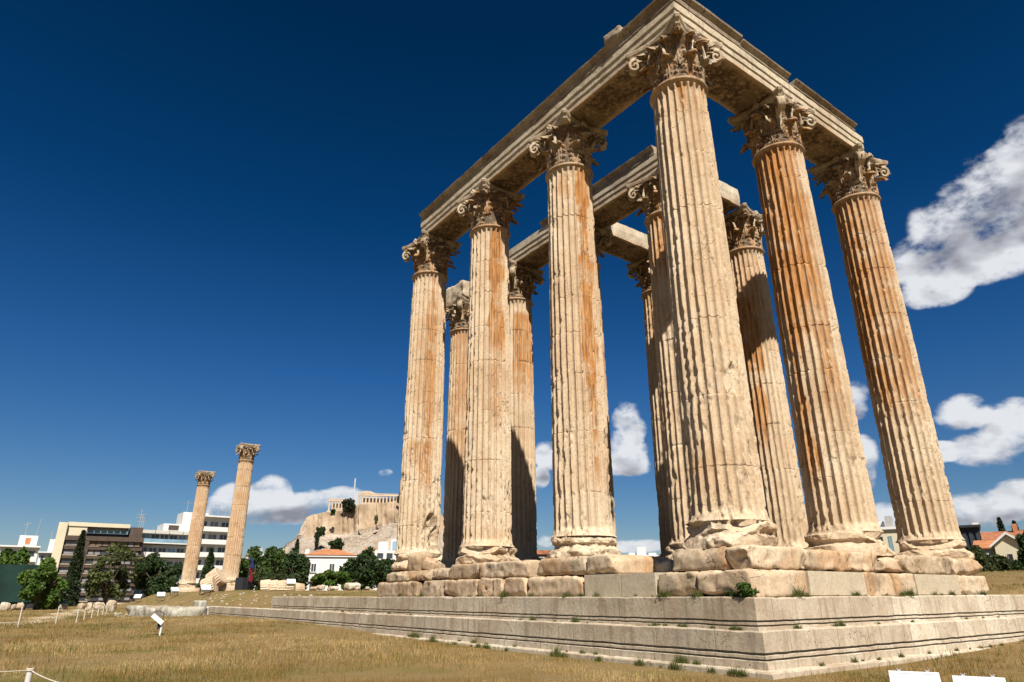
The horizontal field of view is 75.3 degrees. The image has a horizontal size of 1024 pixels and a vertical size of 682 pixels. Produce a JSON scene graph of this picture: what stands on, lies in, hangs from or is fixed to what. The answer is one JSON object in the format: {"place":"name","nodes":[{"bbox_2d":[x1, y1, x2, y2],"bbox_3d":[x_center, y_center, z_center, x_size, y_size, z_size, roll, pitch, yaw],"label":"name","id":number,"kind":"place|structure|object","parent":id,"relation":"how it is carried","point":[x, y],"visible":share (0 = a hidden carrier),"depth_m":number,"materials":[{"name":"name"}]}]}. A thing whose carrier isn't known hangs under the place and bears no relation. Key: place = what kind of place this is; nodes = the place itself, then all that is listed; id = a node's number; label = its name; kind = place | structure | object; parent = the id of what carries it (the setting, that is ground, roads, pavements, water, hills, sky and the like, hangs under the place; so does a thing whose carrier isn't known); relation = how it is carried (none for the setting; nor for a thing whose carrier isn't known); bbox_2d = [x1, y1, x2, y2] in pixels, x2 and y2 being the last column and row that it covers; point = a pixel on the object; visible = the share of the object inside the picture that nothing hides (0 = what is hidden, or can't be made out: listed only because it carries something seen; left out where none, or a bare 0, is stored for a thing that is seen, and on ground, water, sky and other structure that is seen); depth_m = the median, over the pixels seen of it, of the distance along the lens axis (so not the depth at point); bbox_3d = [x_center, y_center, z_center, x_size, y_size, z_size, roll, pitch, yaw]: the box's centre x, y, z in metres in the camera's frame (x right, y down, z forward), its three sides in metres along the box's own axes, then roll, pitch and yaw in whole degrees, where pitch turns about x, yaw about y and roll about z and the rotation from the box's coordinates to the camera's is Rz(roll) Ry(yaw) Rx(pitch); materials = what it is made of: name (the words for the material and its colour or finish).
{"place":"outdoors","nodes":[
{"label":"outdoors","id":0,"kind":"place"},
{"bbox_2d":[283,501,443,589],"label":"hill","id":1,"kind":"structure","parent":0,"point":[358,531],"depth_m":583.84,"materials":[{"name":"beige stone"}]},
{"bbox_2d":[341,498,355,520],"bbox_3d":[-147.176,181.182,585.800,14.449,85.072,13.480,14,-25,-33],"label":"tree","id":2,"kind":"object","parent":1,"relation":"on","point":[349,504],"visible":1,"depth_m":595.01,"materials":[{"name":"green plant"}]},
{"bbox_2d":[357,491,398,504],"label":"ruined temple","id":3,"kind":"structure","parent":1,"relation":"on","point":[369,500],"depth_m":616.79,"materials":[{"name":"stone"}]},
{"bbox_2d":[0,569,1023,681],"bbox_3d":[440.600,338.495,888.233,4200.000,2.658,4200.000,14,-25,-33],"label":"ground","id":4,"kind":"structure","parent":0,"point":[185,597],"depth_m":17.85,"materials":[{"name":"beige plant"}]},
{"bbox_2d":[0,546,30,564],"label":"tree","id":5,"kind":"object","parent":4,"relation":"on","point":[19,557],"visible":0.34,"depth_m":115.23,"materials":[{"name":"green plant"}]},
{"bbox_2d":[0,564,38,608],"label":"windbreak screen","id":6,"kind":"object","parent":4,"relation":"on","point":[10,588],"visible":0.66,"depth_m":90.43,"materials":[{"name":"fabric"}]},
{"bbox_2d":[0,519,41,564],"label":"apartment building","id":7,"kind":"structure","parent":4,"relation":"on","point":[28,541],"depth_m":166.02,"materials":[{"name":"white paint"}]},
{"bbox_2d":[16,557,69,609],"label":"tree","id":8,"kind":"object","parent":4,"relation":"on","point":[44,584],"visible":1,"depth_m":82.14,"materials":[{"name":"green plant"}]},
{"bbox_2d":[37,531,55,564],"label":"apartment building","id":9,"kind":"structure","parent":4,"relation":"on","point":[43,554],"depth_m":191.14,"materials":[{"name":"white paint"}]},
{"bbox_2d":[57,530,86,605],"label":"cypress tree","id":10,"kind":"object","parent":4,"relation":"on","point":[71,595],"visible":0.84,"depth_m":111.64,"materials":[{"name":"green plant"}]},
{"bbox_2d":[51,509,144,602],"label":"office building","id":11,"kind":"structure","parent":4,"relation":"on","point":[69,533],"depth_m":167.95,"materials":[{"name":"beige paint"}]},
{"bbox_2d":[82,542,143,604],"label":"tree","id":12,"kind":"object","parent":4,"relation":"on","point":[94,583],"visible":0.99,"depth_m":122.26,"materials":[{"name":"green plant"}]},
{"bbox_2d":[131,551,183,597],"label":"tree","id":13,"kind":"object","parent":4,"relation":"on","point":[154,579],"visible":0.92,"depth_m":125.54,"materials":[{"name":"green plant"}]},
{"bbox_2d":[126,605,205,616],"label":"ruined wall","id":14,"kind":"structure","parent":4,"relation":"on","point":[145,610],"depth_m":46.42,"materials":[{"name":"grey stone"}]},
{"bbox_2d":[132,501,229,601],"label":"apartment building","id":15,"kind":"structure","parent":4,"relation":"on","point":[168,542],"depth_m":189.84,"materials":[{"name":"white paint"}]},
{"bbox_2d":[179,588,199,591],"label":"plinth","id":16,"kind":"structure","parent":4,"relation":"on","point":[189,589],"depth_m":91.76,"materials":[{"name":"stone"}]},
{"bbox_2d":[178,470,215,587],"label":"fluted column","id":17,"kind":"structure","parent":16,"relation":"on","point":[191,560],"depth_m":95.12,"materials":[{"name":"stone"}]},
{"bbox_2d":[195,548,214,587],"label":"conifer tree","id":18,"kind":"object","parent":4,"relation":"on","point":[208,567],"visible":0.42,"depth_m":108.29,"materials":[{"name":"green plant"}]},
{"bbox_2d":[200,575,218,593],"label":"column drum","id":19,"kind":"object","parent":4,"relation":"on","point":[210,580],"depth_m":71.74,"materials":[{"name":"stone"}]},
{"bbox_2d":[205,568,226,587],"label":"column drum","id":20,"kind":"object","parent":4,"relation":"on","point":[220,577],"depth_m":73.14,"materials":[{"name":"stone"}]},
{"bbox_2d":[218,585,234,590],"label":"plinth","id":21,"kind":"structure","parent":4,"relation":"on","point":[224,588],"depth_m":73.89,"materials":[{"name":"stone"}]},
{"bbox_2d":[222,443,260,585],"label":"fluted column","id":22,"kind":"structure","parent":21,"relation":"on","point":[234,541],"depth_m":77.69,"materials":[{"name":"stone"}]},
{"bbox_2d":[234,577,252,589],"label":"dark box","id":23,"kind":"object","parent":4,"relation":"on","point":[240,583],"visible":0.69,"depth_m":66.99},
{"bbox_2d":[239,545,272,589],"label":"tree","id":24,"kind":"object","parent":4,"relation":"on","point":[259,570],"visible":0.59,"depth_m":120.29,"materials":[{"name":"green plant"}]},
{"bbox_2d":[253,571,300,589],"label":"bush","id":25,"kind":"object","parent":4,"relation":"on","point":[273,576],"visible":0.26,"depth_m":88.66,"materials":[{"name":"green plant"}]},
{"bbox_2d":[263,546,296,573],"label":"tree","id":26,"kind":"object","parent":4,"relation":"on","point":[275,556],"visible":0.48,"depth_m":121.80,"materials":[{"name":"green plant"}]},
{"bbox_2d":[283,547,310,589],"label":"tree","id":27,"kind":"object","parent":4,"relation":"on","point":[295,560],"visible":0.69,"depth_m":108.15,"materials":[{"name":"green plant"}]},
{"bbox_2d":[310,569,347,586],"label":"bush","id":28,"kind":"object","parent":4,"relation":"on","point":[328,577],"visible":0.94,"depth_m":93.67,"materials":[{"name":"green plant"}]},
{"bbox_2d":[305,549,356,590],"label":"villa","id":29,"kind":"object","parent":4,"relation":"on","point":[323,560],"visible":0.34,"depth_m":137.63,"materials":[{"name":"white paint"}]},
{"bbox_2d":[339,546,377,589],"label":"tree","id":30,"kind":"object","parent":4,"relation":"on","point":[357,569],"visible":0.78,"depth_m":114.28,"materials":[{"name":"green plant"}]},
{"bbox_2d":[365,539,396,589],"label":"apartment building","id":31,"kind":"structure","parent":4,"relation":"on","point":[383,552],"depth_m":170.22,"materials":[{"name":"white paint"}]},
{"bbox_2d":[368,557,398,587],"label":"tree","id":32,"kind":"object","parent":4,"relation":"on","point":[380,570],"visible":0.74,"depth_m":108.35,"materials":[{"name":"green plant"}]},
{"bbox_2d":[207,595,1023,679],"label":"stepped platform","id":33,"kind":"structure","parent":4,"relation":"on","point":[768,641],"depth_m":16.96,"materials":[{"name":"stone"}]},
{"bbox_2d":[377,581,424,596],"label":"foundation block","id":34,"kind":"structure","parent":33,"relation":"on","point":[405,589],"depth_m":27.11,"materials":[{"name":"brown stone"}]},
{"bbox_2d":[386,570,439,581],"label":"foundation block","id":35,"kind":"structure","parent":34,"relation":"on","point":[408,576],"depth_m":26.99,"materials":[{"name":"brown stone"}]},
{"bbox_2d":[407,551,432,570],"bbox_3d":[-3.866,9.323,27.919,0.845,0.853,1.001,-6,-10,31],"label":"rubble stone","id":36,"kind":"object","parent":35,"relation":"on","point":[416,560],"visible":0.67,"depth_m":27.59,"materials":[{"name":"beige stone"}]},
{"bbox_2d":[391,230,460,571],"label":"fluted column","id":37,"kind":"structure","parent":35,"relation":"on","point":[419,515],"depth_m":31.12,"materials":[{"name":"stone"}]},
{"bbox_2d":[420,580,448,596],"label":"foundation block","id":38,"kind":"structure","parent":33,"relation":"on","point":[434,588],"depth_m":24.99,"materials":[{"name":"brown stone"}]},
{"bbox_2d":[431,568,449,579],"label":"foundation block","id":39,"kind":"structure","parent":38,"relation":"on","point":[441,573],"depth_m":25.54,"materials":[{"name":"brown stone"}]},
{"bbox_2d":[444,579,479,596],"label":"foundation block","id":40,"kind":"structure","parent":33,"relation":"on","point":[461,588],"depth_m":23.45,"materials":[{"name":"stone"}]},
{"bbox_2d":[448,563,481,579],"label":"foundation block","id":41,"kind":"structure","parent":40,"relation":"on","point":[463,571],"depth_m":23.73,"materials":[{"name":"brown stone"}]},
{"bbox_2d":[455,178,524,564],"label":"fluted column","id":42,"kind":"structure","parent":41,"relation":"on","point":[487,205],"depth_m":26.84,"materials":[{"name":"stone"}]},
{"bbox_2d":[419,167,475,240],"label":"architrave beam","id":43,"kind":"structure","parent":42,"relation":"on","point":[440,216],"depth_m":32.79,"materials":[{"name":"stone"}]},
{"bbox_2d":[472,99,551,192],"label":"architrave beam","id":44,"kind":"structure","parent":42,"relation":"on","point":[508,162],"depth_m":28.62,"materials":[{"name":"stone"}]},
{"bbox_2d":[478,577,504,596],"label":"foundation block","id":45,"kind":"structure","parent":33,"relation":"on","point":[491,587],"depth_m":22.13,"materials":[{"name":"stone"}]},
{"bbox_2d":[504,577,539,596],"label":"foundation block","id":46,"kind":"structure","parent":33,"relation":"on","point":[517,586],"depth_m":21.00,"materials":[{"name":"stone"}]},
{"bbox_2d":[479,560,546,577],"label":"foundation block","id":47,"kind":"structure","parent":46,"relation":"on","point":[519,568],"depth_m":21.68,"materials":[{"name":"stone"}]},
{"bbox_2d":[528,576,584,596],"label":"foundation block","id":48,"kind":"structure","parent":33,"relation":"on","point":[552,586],"depth_m":19.50,"materials":[{"name":"stone"}]},
{"bbox_2d":[537,556,596,575],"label":"foundation block","id":49,"kind":"structure","parent":48,"relation":"on","point":[571,566],"depth_m":19.63,"materials":[{"name":"brown stone"}]},
{"bbox_2d":[528,109,620,558],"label":"fluted column","id":50,"kind":"structure","parent":49,"relation":"on","point":[566,142],"depth_m":22.62,"materials":[{"name":"stone"}]},
{"bbox_2d":[585,596,659,596],"bbox_3d":[3.675,6.977,18.026,2.350,0.077,2.659,14,-25,-33],"label":"marble fillet","id":51,"kind":"object","parent":33,"relation":"on","point":[622,596],"visible":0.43,"depth_m":17.30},
{"bbox_2d":[584,574,621,595],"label":"marble slab","id":52,"kind":"structure","parent":51,"relation":"on","point":[605,584],"depth_m":17.94,"materials":[{"name":"beige stone"}]},
{"bbox_2d":[621,572,661,595],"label":"marble slab","id":53,"kind":"structure","parent":51,"relation":"on","point":[642,584],"depth_m":16.92,"materials":[{"name":"beige stone"}]},
{"bbox_2d":[586,554,668,573],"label":"foundation block","id":54,"kind":"structure","parent":53,"relation":"on","point":[610,564],"depth_m":18.51,"materials":[{"name":"stone"}]},
{"bbox_2d":[658,571,712,596],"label":"foundation block","id":55,"kind":"structure","parent":33,"relation":"on","point":[683,584],"depth_m":15.96,"materials":[{"name":"brown stone"}]},
{"bbox_2d":[655,559,683,572],"bbox_3d":[4.517,6.679,19.021,0.956,0.765,0.957,14,-25,-33],"label":"rubble stone","id":56,"kind":"object","parent":55,"relation":"on","point":[661,566],"visible":0.27,"depth_m":18.70,"materials":[{"name":"beige stone"}]},
{"bbox_2d":[672,546,734,571],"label":"foundation block","id":57,"kind":"structure","parent":55,"relation":"on","point":[700,559],"depth_m":15.84,"materials":[{"name":"brown stone"}]},
{"bbox_2d":[625,12,778,549],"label":"fluted column","id":58,"kind":"structure","parent":57,"relation":"on","point":[675,57],"depth_m":18.35,"materials":[{"name":"stone"}]},
{"bbox_2d":[546,0,674,128],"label":"architrave beam","id":59,"kind":"structure","parent":58,"relation":"on","point":[600,88],"depth_m":24.24,"materials":[{"name":"stone"}]},
{"bbox_2d":[674,0,790,114],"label":"architrave beam","id":60,"kind":"structure","parent":58,"relation":"on","point":[745,75],"depth_m":23.70,"materials":[{"name":"stone"}]},
{"bbox_2d":[724,582,759,596],"bbox_3d":[4.966,5.465,14.552,0.408,0.365,0.879,14,-25,-33],"label":"bush","id":61,"kind":"object","parent":33,"relation":"on","point":[745,589],"visible":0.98,"depth_m":14.34,"materials":[{"name":"green plant"}]},
{"bbox_2d":[697,568,797,597],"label":"foundation block","id":62,"kind":"structure","parent":33,"relation":"on","point":[765,583],"depth_m":14.97,"materials":[{"name":"stone"}]},
{"bbox_2d":[725,545,805,570],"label":"foundation block","id":63,"kind":"structure","parent":62,"relation":"on","point":[763,557],"depth_m":15.24,"materials":[{"name":"stone"}]},
{"bbox_2d":[788,570,807,593],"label":"foundation block","id":64,"kind":"structure","parent":33,"relation":"on","point":[800,580],"depth_m":15.53,"materials":[{"name":"stone"}]},
{"bbox_2d":[810,572,895,596],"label":"foundation block","id":65,"kind":"structure","parent":33,"relation":"on","point":[879,584],"depth_m":17.55,"materials":[{"name":"stone"}]},
{"bbox_2d":[873,556,903,572],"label":"foundation block","id":66,"kind":"structure","parent":65,"relation":"on","point":[883,564],"depth_m":18.63,"materials":[{"name":"stone"}]},
{"bbox_2d":[727,85,895,556],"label":"fluted column","id":67,"kind":"structure","parent":66,"relation":"on","point":[841,513],"depth_m":21.52,"materials":[{"name":"stone"}]},
{"bbox_2d":[788,78,863,165],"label":"architrave beam","id":68,"kind":"structure","parent":67,"relation":"on","point":[830,135],"depth_m":26.84,"materials":[{"name":"stone"}]},
{"bbox_2d":[884,573,916,596],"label":"foundation block","id":69,"kind":"structure","parent":33,"relation":"on","point":[901,581],"depth_m":18.24,"materials":[{"name":"stone"}]},
{"bbox_2d":[945,575,988,594],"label":"foundation block","id":70,"kind":"structure","parent":33,"relation":"on","point":[969,585],"depth_m":20.72,"materials":[{"name":"stone"}]},
{"bbox_2d":[948,557,982,575],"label":"foundation block","id":71,"kind":"structure","parent":70,"relation":"on","point":[965,567],"depth_m":21.11,"materials":[{"name":"stone"}]},
{"bbox_2d":[808,142,974,559],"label":"fluted column","id":72,"kind":"structure","parent":71,"relation":"on","point":[926,521],"depth_m":24.68,"materials":[{"name":"stone"}]},
{"bbox_2d":[341,586,1023,676],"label":"weeds","id":73,"kind":"object","parent":4,"relation":"on","point":[797,593],"visible":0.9,"depth_m":16.11,"materials":[{"name":"green plant"}]},
{"bbox_2d":[878,516,899,554],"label":"house","id":74,"kind":"structure","parent":4,"relation":"on","point":[888,537],"depth_m":101.28,"materials":[{"name":"beige paint"}]},
{"bbox_2d":[958,524,981,550],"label":"office building","id":75,"kind":"structure","parent":4,"relation":"on","point":[970,534],"depth_m":84.27,"materials":[{"name":"metal"}]},
{"bbox_2d":[969,545,999,571],"bbox_3d":[25.604,12.286,36.167,1.814,2.294,1.581,14,-25,-33],"label":"bush","id":76,"kind":"object","parent":4,"relation":"on","point":[984,560],"visible":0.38,"depth_m":35.88,"materials":[{"name":"green plant"}]},
{"bbox_2d":[973,540,995,555],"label":"house","id":77,"kind":"structure","parent":4,"relation":"on","point":[985,545],"depth_m":77.02,"materials":[{"name":"orange tile"}]},
{"bbox_2d":[972,522,1023,539],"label":"house","id":78,"kind":"structure","parent":4,"relation":"on","point":[992,535],"depth_m":107.76,"materials":[{"name":"orange tile"}]},
{"bbox_2d":[989,553,1012,570],"bbox_3d":[29.792,13.835,40.457,2.340,1.803,1.992,14,-25,-33],"label":"bush","id":79,"kind":"object","parent":4,"relation":"on","point":[1003,563],"visible":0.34,"depth_m":39.89,"materials":[{"name":"green plant"}]},
{"bbox_2d":[990,532,1018,562],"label":"house","id":80,"kind":"structure","parent":4,"relation":"on","point":[1004,544],"depth_m":70.11,"materials":[{"name":"beige paint"}]},
{"bbox_2d":[1012,545,1023,570],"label":"bush","id":81,"kind":"object","parent":4,"relation":"on","point":[1018,563],"visible":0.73,"depth_m":33.45,"materials":[{"name":"green plant"}]},
{"bbox_2d":[0,0,1023,564],"label":"sky","id":82,"kind":"structure","parent":0,"point":[209,209],"materials":[{"name":"blue"}]},
{"bbox_3d":[7.758,6.477,16.759,2.595,0.077,1.370,14,-25,-33],"label":"marble fillet","id":83,"kind":"object","parent":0,"visible":0},
{"bbox_2d":[804,571,867,594],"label":"marble slab","id":84,"kind":"structure","parent":83,"relation":"on","point":[830,583],"depth_m":16.33,"materials":[{"name":"beige stone"}]},
{"bbox_2d":[793,547,876,571],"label":"foundation block","id":85,"kind":"structure","parent":84,"relation":"on","point":[835,561],"depth_m":17.01,"materials":[{"name":"stone"}]},
{"bbox_3d":[12.150,7.602,19.739,2.748,0.077,1.370,14,-25,-33],"label":"marble fillet","id":86,"kind":"object","parent":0,"visible":0},
{"bbox_2d":[913,574,960,594],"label":"marble slab","id":87,"kind":"structure","parent":86,"relation":"on","point":[927,584],"depth_m":19.30,"materials":[{"name":"beige stone"}]},
{"bbox_2d":[892,554,950,574],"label":"foundation block","id":88,"kind":"structure","parent":87,"relation":"on","point":[918,564],"depth_m":19.54,"materials":[{"name":"brown stone"}]},
{"bbox_3d":[4.592,4.391,7.350,0.599,0.178,0.354,-11,-23,25],"label":"concrete base","id":89,"kind":"object","parent":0,"visible":0},
{"bbox_2d":[888,668,940,681],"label":"floodlight","id":90,"kind":"object","parent":89,"relation":"on","point":[898,675],"visible":1,"depth_m":7.57,"materials":[{"name":"white metal"}]},
{"bbox_3d":[5.284,4.391,7.288,0.599,0.129,0.354,-11,-24,27],"label":"concrete base","id":91,"kind":"object","parent":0,"visible":0},
{"bbox_2d":[952,673,1005,681],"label":"floodlight","id":92,"kind":"object","parent":91,"relation":"on","point":[964,678],"visible":1,"depth_m":7.53,"materials":[{"name":"white metal"}]},
{"bbox_3d":[-2.924,13.349,36.107,2.671,1.239,2.680,14,-25,-33],"label":"plinth","id":93,"kind":"object","parent":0,"visible":0},
{"bbox_2d":[441,294,468,567],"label":"fluted column","id":94,"kind":"structure","parent":93,"relation":"on","point":[457,310],"depth_m":38.48,"materials":[{"name":"stone"}]},
{"bbox_2d":[446,280,469,303],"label":"entablature block","id":95,"kind":"structure","parent":94,"relation":"on","point":[461,287],"depth_m":41.51,"materials":[{"name":"stone"}]},
{"bbox_3d":[0.307,11.747,31.948,2.672,1.238,2.686,14,-25,-33],"label":"plinth","id":96,"kind":"object","parent":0,"visible":0},
{"bbox_2d":[509,260,544,560],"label":"fluted column","id":97,"kind":"structure","parent":96,"relation":"on","point":[523,279],"depth_m":34.30,"materials":[{"name":"stone"}]},
{"bbox_3d":[3.537,10.146,27.796,2.685,1.247,2.679,14,-25,-33],"label":"plinth","id":98,"kind":"object","parent":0,"visible":0},
{"bbox_2d":[594,225,617,548],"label":"fluted column","id":99,"kind":"structure","parent":98,"relation":"on","point":[602,235],"depth_m":31.50,"materials":[{"name":"stone"}]},
{"bbox_2d":[509,217,548,269],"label":"architrave beam","id":100,"kind":"structure","parent":99,"relation":"on","point":[531,251],"depth_m":36.03,"materials":[{"name":"stone"}]},
{"bbox_3d":[6.768,8.546,23.641,2.691,1.244,2.670,14,-25,-33],"label":"plinth","id":101,"kind":"object","parent":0,"visible":0},
{"bbox_2d":[626,167,689,559],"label":"fluted column","id":102,"kind":"structure","parent":101,"relation":"on","point":[646,190],"depth_m":26.17,"materials":[{"name":"stone"}]},
{"bbox_2d":[592,145,657,228],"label":"architrave beam","id":103,"kind":"structure","parent":102,"relation":"on","point":[612,204],"depth_m":31.09,"materials":[{"name":"stone"}]},
{"bbox_2d":[719,180,739,214],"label":"architrave beam","id":104,"kind":"structure","parent":102,"relation":"on","point":[730,197],"depth_m":31.33,"materials":[{"name":"stone"}]},
{"bbox_3d":[11.242,9.691,26.681,2.682,1.246,2.686,14,-25,-33],"label":"plinth","id":105,"kind":"object","parent":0,"visible":0},
{"bbox_2d":[724,203,808,548],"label":"fluted column","id":106,"kind":"structure","parent":105,"relation":"on","point":[785,508],"depth_m":28.97,"materials":[{"name":"stone"}]},
{"bbox_3d":[8.018,11.298,30.841,2.688,1.232,2.673,14,-25,-33],"label":"plinth","id":107,"kind":"object","parent":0,"visible":0},
{"bbox_2d":[626,255,670,556],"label":"fluted column","id":108,"kind":"structure","parent":107,"relation":"on","point":[640,269],"depth_m":33.68,"materials":[{"name":"stone"}]},
{"bbox_2d":[600,222,648,262],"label":"architrave beam","id":109,"kind":"structure","parent":108,"relation":"on","point":[629,244],"depth_m":35.22,"materials":[{"name":"stone"}]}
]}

